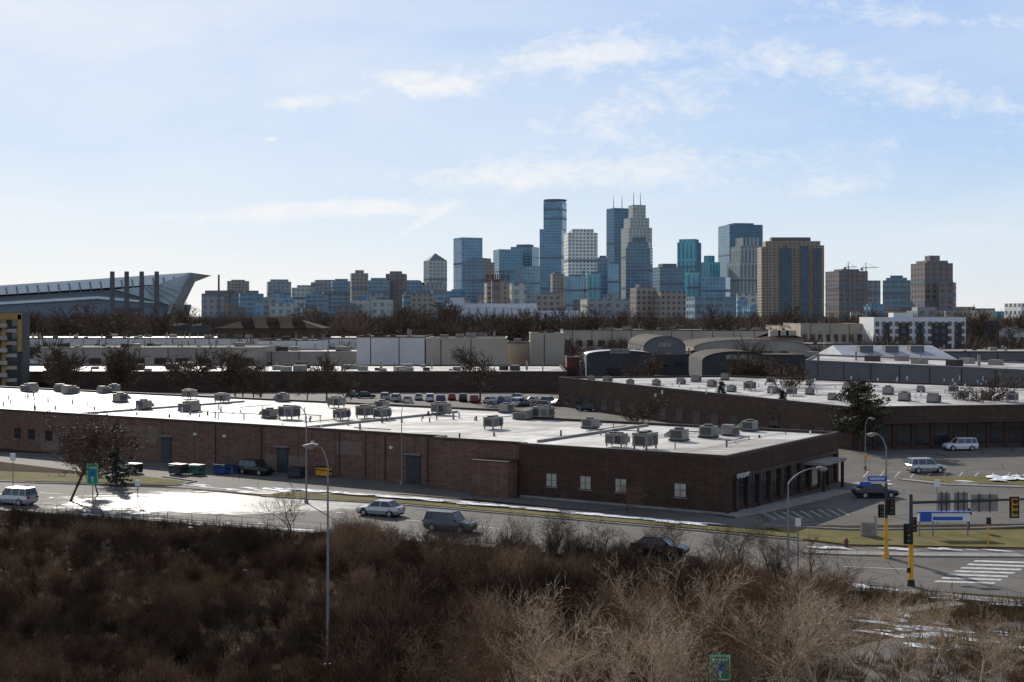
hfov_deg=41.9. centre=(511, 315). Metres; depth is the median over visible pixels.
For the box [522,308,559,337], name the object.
bare tree
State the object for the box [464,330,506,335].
warehouse
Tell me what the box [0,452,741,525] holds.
driveway
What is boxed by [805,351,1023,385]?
grey metal warehouse
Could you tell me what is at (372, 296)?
city block
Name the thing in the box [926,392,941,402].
rooftop unit
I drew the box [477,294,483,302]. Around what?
city block
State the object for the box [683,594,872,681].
bare tree
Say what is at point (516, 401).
parked car
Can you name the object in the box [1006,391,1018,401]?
rooftop unit
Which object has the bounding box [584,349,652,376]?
barrel roof canopy
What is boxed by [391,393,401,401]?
parked car
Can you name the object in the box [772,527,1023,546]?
corner lawn
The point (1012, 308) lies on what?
office block
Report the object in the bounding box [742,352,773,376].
russet shrub
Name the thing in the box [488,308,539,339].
bare tree
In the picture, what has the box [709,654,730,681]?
road sign
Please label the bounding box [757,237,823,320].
condominium tower
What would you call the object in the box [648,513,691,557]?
bare tree
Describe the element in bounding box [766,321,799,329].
warehouse
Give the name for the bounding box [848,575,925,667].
bare tree
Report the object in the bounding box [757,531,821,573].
bare tree
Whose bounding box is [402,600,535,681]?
bare tree
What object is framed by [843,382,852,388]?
rooftop unit
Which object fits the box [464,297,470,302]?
city block
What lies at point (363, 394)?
parked car
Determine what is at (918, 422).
brick office warehouse
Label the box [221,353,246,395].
pine tree
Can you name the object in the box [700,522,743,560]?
bare tree
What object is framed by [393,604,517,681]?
bare tree
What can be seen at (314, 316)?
bare tree
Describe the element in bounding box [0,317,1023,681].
ground
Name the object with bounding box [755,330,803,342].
shingle roof hall
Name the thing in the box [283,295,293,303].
downtown block
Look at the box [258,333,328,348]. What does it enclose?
annex building
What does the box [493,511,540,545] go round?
bare tree
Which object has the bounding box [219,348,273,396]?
bare tree
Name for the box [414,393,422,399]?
parked car
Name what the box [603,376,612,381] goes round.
rooftop unit
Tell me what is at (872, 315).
bare tree
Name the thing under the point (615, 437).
rooftop unit
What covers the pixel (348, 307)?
city block
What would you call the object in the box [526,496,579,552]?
bare tree
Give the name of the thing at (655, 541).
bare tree
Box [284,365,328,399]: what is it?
bare tree
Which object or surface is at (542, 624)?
bare tree
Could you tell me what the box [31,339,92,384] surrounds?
bare tree
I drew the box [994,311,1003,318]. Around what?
office block
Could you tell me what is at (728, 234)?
office tower
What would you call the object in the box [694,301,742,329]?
bare tree
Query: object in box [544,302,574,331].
bare tree
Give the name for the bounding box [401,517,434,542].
bare tree
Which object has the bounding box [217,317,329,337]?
hip roof lodge
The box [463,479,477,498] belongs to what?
bare tree
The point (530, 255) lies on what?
office tower
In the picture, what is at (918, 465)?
parked suv
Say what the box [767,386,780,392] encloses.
rooftop unit
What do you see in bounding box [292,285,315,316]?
downtown block
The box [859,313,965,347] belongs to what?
white apartment block
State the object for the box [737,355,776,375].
bare tree
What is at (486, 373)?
bare tree
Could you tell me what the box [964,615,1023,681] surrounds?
bare tree
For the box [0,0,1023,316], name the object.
sky
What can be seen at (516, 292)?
concrete elevator
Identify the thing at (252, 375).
bare tree
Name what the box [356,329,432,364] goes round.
white hall
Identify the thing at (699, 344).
barrel roof hangar
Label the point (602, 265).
office tower
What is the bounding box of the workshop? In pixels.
[564,355,578,376]
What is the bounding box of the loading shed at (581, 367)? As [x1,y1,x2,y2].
[579,358,584,376]
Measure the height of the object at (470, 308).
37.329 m
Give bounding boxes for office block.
[864,304,884,316]
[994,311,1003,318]
[1004,303,1023,318]
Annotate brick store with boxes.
[783,321,861,344]
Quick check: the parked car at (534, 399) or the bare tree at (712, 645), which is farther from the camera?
the parked car at (534, 399)
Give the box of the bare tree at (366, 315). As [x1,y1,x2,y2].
[353,310,384,331]
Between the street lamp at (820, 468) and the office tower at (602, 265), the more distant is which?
the office tower at (602, 265)
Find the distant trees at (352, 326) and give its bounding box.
[1,304,1023,363]
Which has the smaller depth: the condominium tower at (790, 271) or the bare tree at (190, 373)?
the bare tree at (190, 373)
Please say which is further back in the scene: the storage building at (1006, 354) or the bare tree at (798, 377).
the storage building at (1006, 354)
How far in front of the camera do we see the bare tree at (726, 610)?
62.38 m
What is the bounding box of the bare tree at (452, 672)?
[438,634,601,681]
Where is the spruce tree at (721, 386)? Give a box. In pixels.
[715,381,726,393]
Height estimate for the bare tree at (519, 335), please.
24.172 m
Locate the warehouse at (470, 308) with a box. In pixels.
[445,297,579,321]
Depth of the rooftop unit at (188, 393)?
222.75 m
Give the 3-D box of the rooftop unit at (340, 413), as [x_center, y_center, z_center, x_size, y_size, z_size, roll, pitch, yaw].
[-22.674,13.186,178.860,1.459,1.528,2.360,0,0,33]
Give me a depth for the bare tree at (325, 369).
300.93 m
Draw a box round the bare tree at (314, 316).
[303,307,342,333]
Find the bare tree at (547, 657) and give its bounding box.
[494,607,597,681]
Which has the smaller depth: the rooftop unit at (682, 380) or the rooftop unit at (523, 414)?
the rooftop unit at (523, 414)
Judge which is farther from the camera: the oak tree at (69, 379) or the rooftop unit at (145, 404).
the oak tree at (69, 379)
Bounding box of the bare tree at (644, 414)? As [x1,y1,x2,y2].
[620,392,674,422]
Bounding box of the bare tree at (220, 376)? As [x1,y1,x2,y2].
[205,347,253,393]
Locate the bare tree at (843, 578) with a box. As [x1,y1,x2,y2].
[728,546,876,681]
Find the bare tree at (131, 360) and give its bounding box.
[102,339,150,391]
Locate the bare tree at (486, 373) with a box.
[450,343,498,401]
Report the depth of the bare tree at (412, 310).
740.09 m
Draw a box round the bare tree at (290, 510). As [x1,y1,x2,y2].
[245,479,310,545]
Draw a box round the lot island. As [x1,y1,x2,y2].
[920,476,1023,484]
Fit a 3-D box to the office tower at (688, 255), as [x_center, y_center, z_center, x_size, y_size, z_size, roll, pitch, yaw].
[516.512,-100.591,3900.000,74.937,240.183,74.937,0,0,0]
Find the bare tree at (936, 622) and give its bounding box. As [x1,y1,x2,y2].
[890,576,972,677]
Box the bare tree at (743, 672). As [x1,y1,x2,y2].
[672,605,834,681]
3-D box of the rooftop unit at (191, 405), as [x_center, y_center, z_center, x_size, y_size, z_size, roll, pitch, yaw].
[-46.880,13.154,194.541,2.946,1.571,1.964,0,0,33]
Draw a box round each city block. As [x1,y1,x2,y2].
[202,293,223,319]
[224,303,235,319]
[231,294,238,305]
[236,306,244,317]
[239,291,263,317]
[256,301,261,316]
[262,297,280,316]
[269,303,293,316]
[272,291,282,302]
[297,304,303,317]
[301,304,317,321]
[336,303,358,318]
[351,297,368,316]
[358,295,383,299]
[369,292,382,313]
[371,297,392,318]
[402,292,410,316]
[411,291,435,319]
[431,290,449,316]
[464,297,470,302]
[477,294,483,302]
[525,292,531,302]
[541,292,560,294]
[573,300,579,310]
[603,294,615,298]
[736,293,756,305]
[736,297,746,316]
[741,305,756,317]
[850,312,863,318]
[885,308,900,312]
[885,310,896,316]
[906,311,942,315]
[912,307,936,316]
[944,311,953,316]
[954,307,974,317]
[969,310,993,320]
[975,308,994,310]
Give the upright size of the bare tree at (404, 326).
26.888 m
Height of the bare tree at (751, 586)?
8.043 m
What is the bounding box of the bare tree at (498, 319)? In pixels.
[474,311,506,328]
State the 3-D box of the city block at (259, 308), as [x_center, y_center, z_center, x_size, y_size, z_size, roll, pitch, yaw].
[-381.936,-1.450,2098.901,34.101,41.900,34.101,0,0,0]
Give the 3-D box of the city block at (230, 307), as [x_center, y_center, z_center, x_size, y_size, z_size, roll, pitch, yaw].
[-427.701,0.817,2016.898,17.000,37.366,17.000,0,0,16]
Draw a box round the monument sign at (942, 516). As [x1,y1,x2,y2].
[916,511,971,535]
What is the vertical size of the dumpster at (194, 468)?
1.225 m
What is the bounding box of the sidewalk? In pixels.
[0,476,1023,620]
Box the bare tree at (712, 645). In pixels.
[654,581,749,681]
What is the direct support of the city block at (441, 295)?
on the ground at (250, 631)
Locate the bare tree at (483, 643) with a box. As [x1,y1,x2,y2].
[431,584,575,681]
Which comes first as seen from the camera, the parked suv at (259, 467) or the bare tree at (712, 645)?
the bare tree at (712, 645)
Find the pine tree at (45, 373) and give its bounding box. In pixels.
[39,350,71,385]
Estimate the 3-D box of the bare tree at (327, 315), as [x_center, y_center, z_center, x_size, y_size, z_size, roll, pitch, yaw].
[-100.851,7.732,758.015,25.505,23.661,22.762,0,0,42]
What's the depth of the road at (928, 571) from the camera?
124.01 m
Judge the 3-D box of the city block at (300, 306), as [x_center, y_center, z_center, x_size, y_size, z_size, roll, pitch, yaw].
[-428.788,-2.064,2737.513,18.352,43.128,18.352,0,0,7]
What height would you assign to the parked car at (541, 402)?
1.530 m
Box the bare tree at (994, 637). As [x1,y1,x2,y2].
[937,603,1022,681]
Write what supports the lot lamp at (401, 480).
on the driveway
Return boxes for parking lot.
[730,447,1023,527]
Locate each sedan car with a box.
[356,499,405,517]
[629,534,689,556]
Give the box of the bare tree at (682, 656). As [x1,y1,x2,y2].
[604,601,734,681]
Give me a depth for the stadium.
2500.00 m
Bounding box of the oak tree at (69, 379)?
[46,354,86,384]
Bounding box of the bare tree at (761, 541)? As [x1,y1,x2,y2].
[740,519,785,571]
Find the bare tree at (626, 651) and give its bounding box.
[577,604,719,681]
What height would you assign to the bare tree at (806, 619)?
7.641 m
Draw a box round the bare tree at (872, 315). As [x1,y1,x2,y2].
[856,304,887,322]
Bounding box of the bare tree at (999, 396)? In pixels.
[951,367,1023,401]
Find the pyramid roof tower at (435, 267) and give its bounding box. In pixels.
[423,253,446,290]
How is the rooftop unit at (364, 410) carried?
on the brick warehouse at (567, 459)
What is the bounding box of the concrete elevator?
[509,283,524,302]
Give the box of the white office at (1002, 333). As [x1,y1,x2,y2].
[999,326,1023,347]
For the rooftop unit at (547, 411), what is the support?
on the brick warehouse at (567, 459)
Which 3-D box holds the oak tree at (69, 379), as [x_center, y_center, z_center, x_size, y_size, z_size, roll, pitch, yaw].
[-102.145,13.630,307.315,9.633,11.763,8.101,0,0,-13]
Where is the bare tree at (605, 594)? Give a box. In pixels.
[570,555,676,681]
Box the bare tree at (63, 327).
[42,302,83,334]
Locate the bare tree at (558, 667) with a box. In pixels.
[499,612,640,681]
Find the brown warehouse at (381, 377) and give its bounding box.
[30,361,566,391]
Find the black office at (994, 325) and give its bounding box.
[966,319,998,347]
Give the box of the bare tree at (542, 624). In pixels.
[478,574,629,681]
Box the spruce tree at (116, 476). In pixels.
[98,423,137,485]
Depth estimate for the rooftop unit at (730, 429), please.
155.46 m
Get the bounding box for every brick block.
[536,295,565,310]
[686,297,735,322]
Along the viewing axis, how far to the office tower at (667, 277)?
3669.13 m
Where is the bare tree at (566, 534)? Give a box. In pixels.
[544,510,595,552]
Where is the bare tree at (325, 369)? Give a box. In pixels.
[297,352,354,400]
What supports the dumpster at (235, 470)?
on the driveway
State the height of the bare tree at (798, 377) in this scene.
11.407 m
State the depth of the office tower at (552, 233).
4070.15 m
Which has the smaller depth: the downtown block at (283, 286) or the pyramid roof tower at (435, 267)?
the downtown block at (283, 286)
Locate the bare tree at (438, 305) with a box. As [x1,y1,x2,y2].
[434,299,476,327]
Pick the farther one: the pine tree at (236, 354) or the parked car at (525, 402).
the pine tree at (236, 354)
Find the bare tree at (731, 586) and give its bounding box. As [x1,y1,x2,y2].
[637,549,757,653]
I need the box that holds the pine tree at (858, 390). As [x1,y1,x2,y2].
[825,379,895,449]
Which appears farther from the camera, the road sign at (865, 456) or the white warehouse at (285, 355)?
the white warehouse at (285, 355)
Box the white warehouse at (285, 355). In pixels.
[267,344,356,364]
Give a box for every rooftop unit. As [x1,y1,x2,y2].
[20,383,38,391]
[53,383,64,391]
[61,385,79,393]
[96,386,111,392]
[108,383,120,391]
[111,392,130,402]
[134,399,154,409]
[177,400,201,411]
[182,389,197,398]
[214,393,230,402]
[259,407,278,417]
[273,392,290,401]
[277,404,300,419]
[327,396,345,407]
[333,408,350,419]
[355,404,375,417]
[372,399,388,407]
[372,407,391,418]
[431,401,451,414]
[483,415,502,429]
[498,402,514,412]
[512,410,532,419]
[530,405,554,419]
[581,417,601,428]
[587,375,594,379]
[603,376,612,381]
[604,431,629,446]
[626,379,634,383]
[632,430,658,449]
[652,379,660,384]
[664,427,689,441]
[676,378,685,383]
[691,374,701,380]
[698,424,723,437]
[706,379,717,386]
[720,373,729,379]
[720,424,739,435]
[726,384,736,391]
[737,419,758,431]
[743,381,755,390]
[766,377,774,383]
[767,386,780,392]
[786,386,796,395]
[805,379,813,384]
[805,387,814,394]
[827,392,837,399]
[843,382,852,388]
[882,385,894,394]
[897,391,911,400]
[916,385,924,391]
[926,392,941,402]
[948,384,958,392]
[957,390,968,399]
[981,392,990,399]
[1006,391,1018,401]
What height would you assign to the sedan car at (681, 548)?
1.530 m
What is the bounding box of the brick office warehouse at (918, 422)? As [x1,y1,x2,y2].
[558,375,1023,449]
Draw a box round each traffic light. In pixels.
[860,476,894,557]
[903,491,1023,586]
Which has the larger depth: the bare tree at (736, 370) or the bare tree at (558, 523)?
the bare tree at (736, 370)
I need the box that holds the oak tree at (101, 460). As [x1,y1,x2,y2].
[74,442,116,494]
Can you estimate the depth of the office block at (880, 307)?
1492.22 m
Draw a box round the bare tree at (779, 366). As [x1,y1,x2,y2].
[769,356,789,376]
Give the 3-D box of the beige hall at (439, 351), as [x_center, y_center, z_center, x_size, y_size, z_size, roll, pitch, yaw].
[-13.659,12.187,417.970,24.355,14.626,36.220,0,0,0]
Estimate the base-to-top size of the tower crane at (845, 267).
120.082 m
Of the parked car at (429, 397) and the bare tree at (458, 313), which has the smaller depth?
the parked car at (429, 397)
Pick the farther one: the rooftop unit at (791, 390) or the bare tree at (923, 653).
the rooftop unit at (791, 390)
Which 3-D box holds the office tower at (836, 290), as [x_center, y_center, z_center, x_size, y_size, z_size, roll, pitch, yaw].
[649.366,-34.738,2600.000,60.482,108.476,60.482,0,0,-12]
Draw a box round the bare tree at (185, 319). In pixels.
[167,302,214,330]
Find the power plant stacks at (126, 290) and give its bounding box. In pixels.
[110,271,160,319]
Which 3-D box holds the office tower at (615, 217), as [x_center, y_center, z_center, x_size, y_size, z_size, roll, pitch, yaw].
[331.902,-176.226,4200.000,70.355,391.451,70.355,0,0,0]
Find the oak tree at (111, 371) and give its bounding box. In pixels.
[93,341,132,384]
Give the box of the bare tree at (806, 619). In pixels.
[765,575,884,681]
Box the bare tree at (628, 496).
[617,479,651,513]
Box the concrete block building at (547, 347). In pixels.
[529,330,564,366]
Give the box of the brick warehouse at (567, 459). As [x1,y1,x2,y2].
[0,386,846,513]
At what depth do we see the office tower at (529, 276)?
3580.43 m
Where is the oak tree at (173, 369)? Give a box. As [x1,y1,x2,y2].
[156,353,195,393]
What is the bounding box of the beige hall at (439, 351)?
[426,331,506,364]
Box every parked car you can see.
[346,390,357,396]
[356,391,375,397]
[380,392,389,399]
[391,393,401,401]
[402,396,412,402]
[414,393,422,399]
[425,393,433,401]
[436,394,445,401]
[448,393,455,399]
[459,393,466,401]
[469,394,478,402]
[483,396,496,403]
[497,396,510,404]
[510,393,526,398]
[510,397,523,405]
[521,399,529,405]
[528,396,539,403]
[530,400,553,406]
[540,396,554,401]
[551,399,559,405]
[576,403,594,411]
[852,482,898,498]
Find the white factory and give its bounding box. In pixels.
[30,332,360,363]
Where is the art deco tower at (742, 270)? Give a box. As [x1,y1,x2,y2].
[728,238,761,296]
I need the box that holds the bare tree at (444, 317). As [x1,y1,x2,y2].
[428,299,479,335]
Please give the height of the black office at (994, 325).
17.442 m
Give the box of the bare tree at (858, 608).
[791,552,890,677]
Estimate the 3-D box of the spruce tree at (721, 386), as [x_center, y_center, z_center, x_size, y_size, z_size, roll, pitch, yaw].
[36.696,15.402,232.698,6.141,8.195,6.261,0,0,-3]
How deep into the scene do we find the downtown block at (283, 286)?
3522.07 m
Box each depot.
[560,324,767,357]
[653,348,809,374]
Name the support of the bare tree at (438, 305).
on the ground at (250, 631)
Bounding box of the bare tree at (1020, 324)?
[999,311,1023,337]
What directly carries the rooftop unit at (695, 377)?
on the brick office warehouse at (918, 422)
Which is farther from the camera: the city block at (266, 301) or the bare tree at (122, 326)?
the city block at (266, 301)
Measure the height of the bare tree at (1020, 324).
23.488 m
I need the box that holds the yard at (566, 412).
[141,392,840,452]
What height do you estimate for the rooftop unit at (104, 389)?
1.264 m
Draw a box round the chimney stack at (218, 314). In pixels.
[217,275,219,318]
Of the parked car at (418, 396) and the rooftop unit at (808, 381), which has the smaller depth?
the rooftop unit at (808, 381)
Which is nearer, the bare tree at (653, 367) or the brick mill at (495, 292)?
the bare tree at (653, 367)
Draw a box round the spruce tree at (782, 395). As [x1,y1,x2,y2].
[765,389,787,428]
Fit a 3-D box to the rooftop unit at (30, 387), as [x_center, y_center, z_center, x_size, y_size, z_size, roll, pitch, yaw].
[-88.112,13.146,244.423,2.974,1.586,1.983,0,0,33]
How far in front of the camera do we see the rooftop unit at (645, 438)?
138.62 m
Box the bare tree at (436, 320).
[415,310,440,332]
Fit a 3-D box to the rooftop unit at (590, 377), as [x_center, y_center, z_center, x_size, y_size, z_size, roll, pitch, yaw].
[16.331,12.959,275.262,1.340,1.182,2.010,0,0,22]
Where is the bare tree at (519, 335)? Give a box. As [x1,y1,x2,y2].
[499,306,540,339]
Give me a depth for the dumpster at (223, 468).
164.05 m
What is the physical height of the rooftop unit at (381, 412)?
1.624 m
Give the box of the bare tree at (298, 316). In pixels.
[285,311,316,322]
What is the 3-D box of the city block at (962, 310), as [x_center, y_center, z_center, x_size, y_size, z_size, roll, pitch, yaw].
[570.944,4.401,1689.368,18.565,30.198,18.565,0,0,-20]
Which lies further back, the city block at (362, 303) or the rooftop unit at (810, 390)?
the city block at (362, 303)
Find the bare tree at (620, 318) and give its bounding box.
[600,306,634,327]
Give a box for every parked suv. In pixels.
[237,458,273,475]
[904,457,946,473]
[942,437,978,450]
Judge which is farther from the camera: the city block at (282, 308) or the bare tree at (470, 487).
the city block at (282, 308)
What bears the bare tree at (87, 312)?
on the ground at (250, 631)
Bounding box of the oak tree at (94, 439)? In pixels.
[25,401,156,500]
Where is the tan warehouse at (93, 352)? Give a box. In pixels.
[40,340,281,364]
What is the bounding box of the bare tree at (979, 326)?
[957,304,1003,345]
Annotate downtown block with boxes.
[201,290,233,311]
[227,280,248,293]
[267,279,290,296]
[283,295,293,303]
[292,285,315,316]
[306,292,327,321]
[311,280,333,317]
[331,279,349,316]
[350,270,367,302]
[368,278,389,299]
[386,271,406,318]
[407,280,423,293]
[422,282,445,293]
[446,289,464,296]
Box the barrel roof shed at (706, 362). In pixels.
[689,349,770,376]
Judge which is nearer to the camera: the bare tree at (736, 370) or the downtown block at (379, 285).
the bare tree at (736, 370)
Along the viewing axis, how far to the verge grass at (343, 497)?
132.65 m
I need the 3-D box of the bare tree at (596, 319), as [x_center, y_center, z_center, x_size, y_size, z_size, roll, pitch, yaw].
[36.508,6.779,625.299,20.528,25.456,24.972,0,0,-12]
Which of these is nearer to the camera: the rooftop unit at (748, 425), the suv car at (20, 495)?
the suv car at (20, 495)
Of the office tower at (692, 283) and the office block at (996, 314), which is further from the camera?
the office tower at (692, 283)
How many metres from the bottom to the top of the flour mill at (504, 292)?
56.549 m
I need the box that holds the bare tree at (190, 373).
[163,344,227,393]
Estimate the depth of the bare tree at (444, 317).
659.74 m
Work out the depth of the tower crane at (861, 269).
2599.76 m
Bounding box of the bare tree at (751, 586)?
[674,541,799,649]
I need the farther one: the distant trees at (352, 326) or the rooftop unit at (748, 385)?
the distant trees at (352, 326)
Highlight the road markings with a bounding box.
[54,471,1023,583]
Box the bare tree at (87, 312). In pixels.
[70,299,120,334]
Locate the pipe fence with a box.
[3,502,400,531]
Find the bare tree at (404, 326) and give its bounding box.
[360,300,426,334]
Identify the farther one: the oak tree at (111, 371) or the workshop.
the workshop
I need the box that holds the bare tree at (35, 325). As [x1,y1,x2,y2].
[17,308,55,334]
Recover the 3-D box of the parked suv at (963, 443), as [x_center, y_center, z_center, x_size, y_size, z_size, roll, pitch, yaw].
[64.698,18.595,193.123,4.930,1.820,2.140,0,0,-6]
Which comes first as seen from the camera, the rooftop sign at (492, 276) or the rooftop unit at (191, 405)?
the rooftop unit at (191, 405)
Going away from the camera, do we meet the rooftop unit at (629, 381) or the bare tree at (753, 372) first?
the rooftop unit at (629, 381)
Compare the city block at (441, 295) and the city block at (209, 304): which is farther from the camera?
the city block at (441, 295)
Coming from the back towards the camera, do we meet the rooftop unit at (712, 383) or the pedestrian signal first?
the rooftop unit at (712, 383)
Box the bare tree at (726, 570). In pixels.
[691,539,832,677]
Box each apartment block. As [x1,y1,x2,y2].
[0,313,29,386]
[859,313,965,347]
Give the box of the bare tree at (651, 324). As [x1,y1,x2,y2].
[633,308,680,329]
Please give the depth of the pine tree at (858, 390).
192.41 m
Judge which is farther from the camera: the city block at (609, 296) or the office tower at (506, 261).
the office tower at (506, 261)
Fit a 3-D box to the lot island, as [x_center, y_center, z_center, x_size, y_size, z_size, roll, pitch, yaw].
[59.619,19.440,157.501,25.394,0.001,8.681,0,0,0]
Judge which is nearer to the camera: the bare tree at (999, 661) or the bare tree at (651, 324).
the bare tree at (999, 661)
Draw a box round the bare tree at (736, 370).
[721,348,754,375]
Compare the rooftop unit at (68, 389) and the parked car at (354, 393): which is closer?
the rooftop unit at (68, 389)
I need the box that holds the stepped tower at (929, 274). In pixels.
[910,256,952,310]
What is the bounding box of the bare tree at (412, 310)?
[392,302,427,322]
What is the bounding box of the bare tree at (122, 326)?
[83,303,142,335]
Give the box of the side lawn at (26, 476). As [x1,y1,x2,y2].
[0,471,184,483]
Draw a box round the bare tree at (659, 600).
[560,562,707,681]
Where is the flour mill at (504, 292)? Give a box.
[484,283,508,302]
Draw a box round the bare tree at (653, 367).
[617,347,671,375]
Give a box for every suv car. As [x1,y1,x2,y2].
[0,486,38,505]
[422,509,477,531]
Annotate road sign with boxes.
[10,453,15,485]
[87,463,97,502]
[135,480,139,503]
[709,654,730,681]
[796,518,800,573]
[863,454,867,472]
[935,479,939,523]
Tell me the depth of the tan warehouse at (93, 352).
425.00 m
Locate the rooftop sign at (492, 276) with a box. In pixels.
[486,274,508,282]
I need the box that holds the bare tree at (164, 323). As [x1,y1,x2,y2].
[140,303,179,334]
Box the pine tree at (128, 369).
[109,349,135,391]
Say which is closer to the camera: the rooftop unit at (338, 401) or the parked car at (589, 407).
the rooftop unit at (338, 401)
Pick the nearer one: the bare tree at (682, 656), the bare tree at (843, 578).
the bare tree at (682, 656)
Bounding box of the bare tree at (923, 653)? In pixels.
[872,594,958,681]
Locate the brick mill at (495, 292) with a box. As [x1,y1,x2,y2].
[491,279,500,302]
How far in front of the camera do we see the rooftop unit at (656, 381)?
259.05 m
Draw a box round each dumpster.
[125,462,142,473]
[168,463,187,474]
[187,463,205,474]
[213,463,230,474]
[233,462,245,473]
[287,466,307,478]
[315,466,331,476]
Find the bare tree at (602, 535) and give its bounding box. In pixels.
[584,513,627,551]
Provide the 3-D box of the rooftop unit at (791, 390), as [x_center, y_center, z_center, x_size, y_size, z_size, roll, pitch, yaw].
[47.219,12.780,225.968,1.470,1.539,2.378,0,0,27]
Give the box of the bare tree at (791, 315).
[763,301,804,324]
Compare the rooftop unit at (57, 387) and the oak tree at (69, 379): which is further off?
the oak tree at (69, 379)
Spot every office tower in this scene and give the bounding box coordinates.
[453,237,481,288]
[462,258,493,302]
[493,249,522,282]
[511,244,538,265]
[514,266,539,302]
[539,199,566,294]
[550,272,564,294]
[564,229,597,298]
[564,274,585,310]
[588,272,600,298]
[597,256,607,298]
[606,197,627,298]
[607,262,618,298]
[621,193,651,298]
[626,237,652,298]
[653,264,682,291]
[677,239,700,296]
[686,271,699,296]
[701,256,719,276]
[701,277,729,296]
[718,223,762,276]
[825,269,867,320]
[868,280,880,303]
[883,275,910,309]
[939,282,955,313]
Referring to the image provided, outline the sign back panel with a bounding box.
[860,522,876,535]
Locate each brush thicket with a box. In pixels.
[0,503,836,681]
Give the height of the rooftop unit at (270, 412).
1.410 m
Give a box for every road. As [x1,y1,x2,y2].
[0,482,1023,596]
[762,621,1023,681]
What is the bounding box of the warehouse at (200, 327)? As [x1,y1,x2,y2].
[155,323,210,334]
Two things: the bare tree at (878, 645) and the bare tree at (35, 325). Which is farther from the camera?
the bare tree at (35, 325)
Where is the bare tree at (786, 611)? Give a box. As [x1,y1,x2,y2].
[734,553,849,681]
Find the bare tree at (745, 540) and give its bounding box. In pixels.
[693,520,775,562]
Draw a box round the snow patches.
[0,474,1023,650]
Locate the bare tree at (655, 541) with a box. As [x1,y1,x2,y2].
[640,512,684,559]
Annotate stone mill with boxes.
[580,299,629,320]
[630,284,656,320]
[654,291,685,321]
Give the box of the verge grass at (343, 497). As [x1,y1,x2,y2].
[265,491,793,536]
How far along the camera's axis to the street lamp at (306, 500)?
138.93 m
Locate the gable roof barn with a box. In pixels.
[819,345,955,358]
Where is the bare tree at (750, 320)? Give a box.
[737,311,761,325]
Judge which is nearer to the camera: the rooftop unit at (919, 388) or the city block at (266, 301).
the rooftop unit at (919, 388)
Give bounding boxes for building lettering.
[737,471,749,478]
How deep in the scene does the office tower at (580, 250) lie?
3462.36 m
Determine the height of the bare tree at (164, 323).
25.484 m
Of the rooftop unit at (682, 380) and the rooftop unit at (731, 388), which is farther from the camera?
the rooftop unit at (682, 380)
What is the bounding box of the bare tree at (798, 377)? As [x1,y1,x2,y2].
[761,358,815,388]
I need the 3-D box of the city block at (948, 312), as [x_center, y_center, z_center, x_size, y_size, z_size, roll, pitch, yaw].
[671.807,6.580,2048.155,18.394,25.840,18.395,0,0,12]
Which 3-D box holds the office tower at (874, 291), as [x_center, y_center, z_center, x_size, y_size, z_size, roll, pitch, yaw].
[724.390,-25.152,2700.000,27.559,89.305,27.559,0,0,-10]
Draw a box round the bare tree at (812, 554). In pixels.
[789,531,848,572]
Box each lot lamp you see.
[400,401,411,483]
[864,417,874,469]
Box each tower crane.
[843,262,853,318]
[860,263,877,270]
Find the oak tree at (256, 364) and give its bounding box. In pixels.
[237,356,268,397]
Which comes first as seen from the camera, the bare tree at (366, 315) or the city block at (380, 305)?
the bare tree at (366, 315)
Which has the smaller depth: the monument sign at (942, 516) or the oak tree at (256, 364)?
the monument sign at (942, 516)
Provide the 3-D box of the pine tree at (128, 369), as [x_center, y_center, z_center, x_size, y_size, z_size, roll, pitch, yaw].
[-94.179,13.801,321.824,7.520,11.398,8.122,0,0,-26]
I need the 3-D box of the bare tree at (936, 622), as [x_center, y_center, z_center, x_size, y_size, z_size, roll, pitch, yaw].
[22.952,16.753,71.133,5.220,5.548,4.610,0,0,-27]
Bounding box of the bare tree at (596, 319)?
[573,303,611,328]
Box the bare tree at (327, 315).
[316,311,347,326]
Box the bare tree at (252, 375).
[234,363,278,397]
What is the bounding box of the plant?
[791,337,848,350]
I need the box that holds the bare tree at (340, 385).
[310,362,361,400]
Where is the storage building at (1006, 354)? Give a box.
[938,345,1023,361]
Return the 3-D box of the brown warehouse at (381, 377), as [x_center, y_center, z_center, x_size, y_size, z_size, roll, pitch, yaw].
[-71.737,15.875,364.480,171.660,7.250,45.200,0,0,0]
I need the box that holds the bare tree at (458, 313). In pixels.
[435,299,483,327]
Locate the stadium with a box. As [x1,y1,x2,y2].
[0,273,211,319]
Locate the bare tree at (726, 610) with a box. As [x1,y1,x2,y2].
[681,567,809,681]
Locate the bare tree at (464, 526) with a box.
[436,509,481,541]
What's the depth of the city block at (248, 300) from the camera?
2528.30 m
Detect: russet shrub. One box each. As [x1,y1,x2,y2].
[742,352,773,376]
[754,357,779,376]
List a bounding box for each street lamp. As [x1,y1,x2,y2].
[291,405,307,502]
[303,443,331,664]
[787,466,827,577]
[867,432,888,552]
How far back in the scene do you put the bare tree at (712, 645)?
62.37 m
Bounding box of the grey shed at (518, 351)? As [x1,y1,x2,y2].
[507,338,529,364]
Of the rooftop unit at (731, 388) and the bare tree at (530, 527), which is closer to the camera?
the bare tree at (530, 527)
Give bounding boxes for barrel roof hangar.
[628,334,685,353]
[682,337,809,353]
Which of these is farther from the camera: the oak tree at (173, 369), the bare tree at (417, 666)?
the oak tree at (173, 369)
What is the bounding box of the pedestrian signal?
[986,517,990,545]
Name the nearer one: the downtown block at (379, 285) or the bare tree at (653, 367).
the bare tree at (653, 367)
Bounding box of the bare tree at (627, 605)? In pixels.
[594,551,667,637]

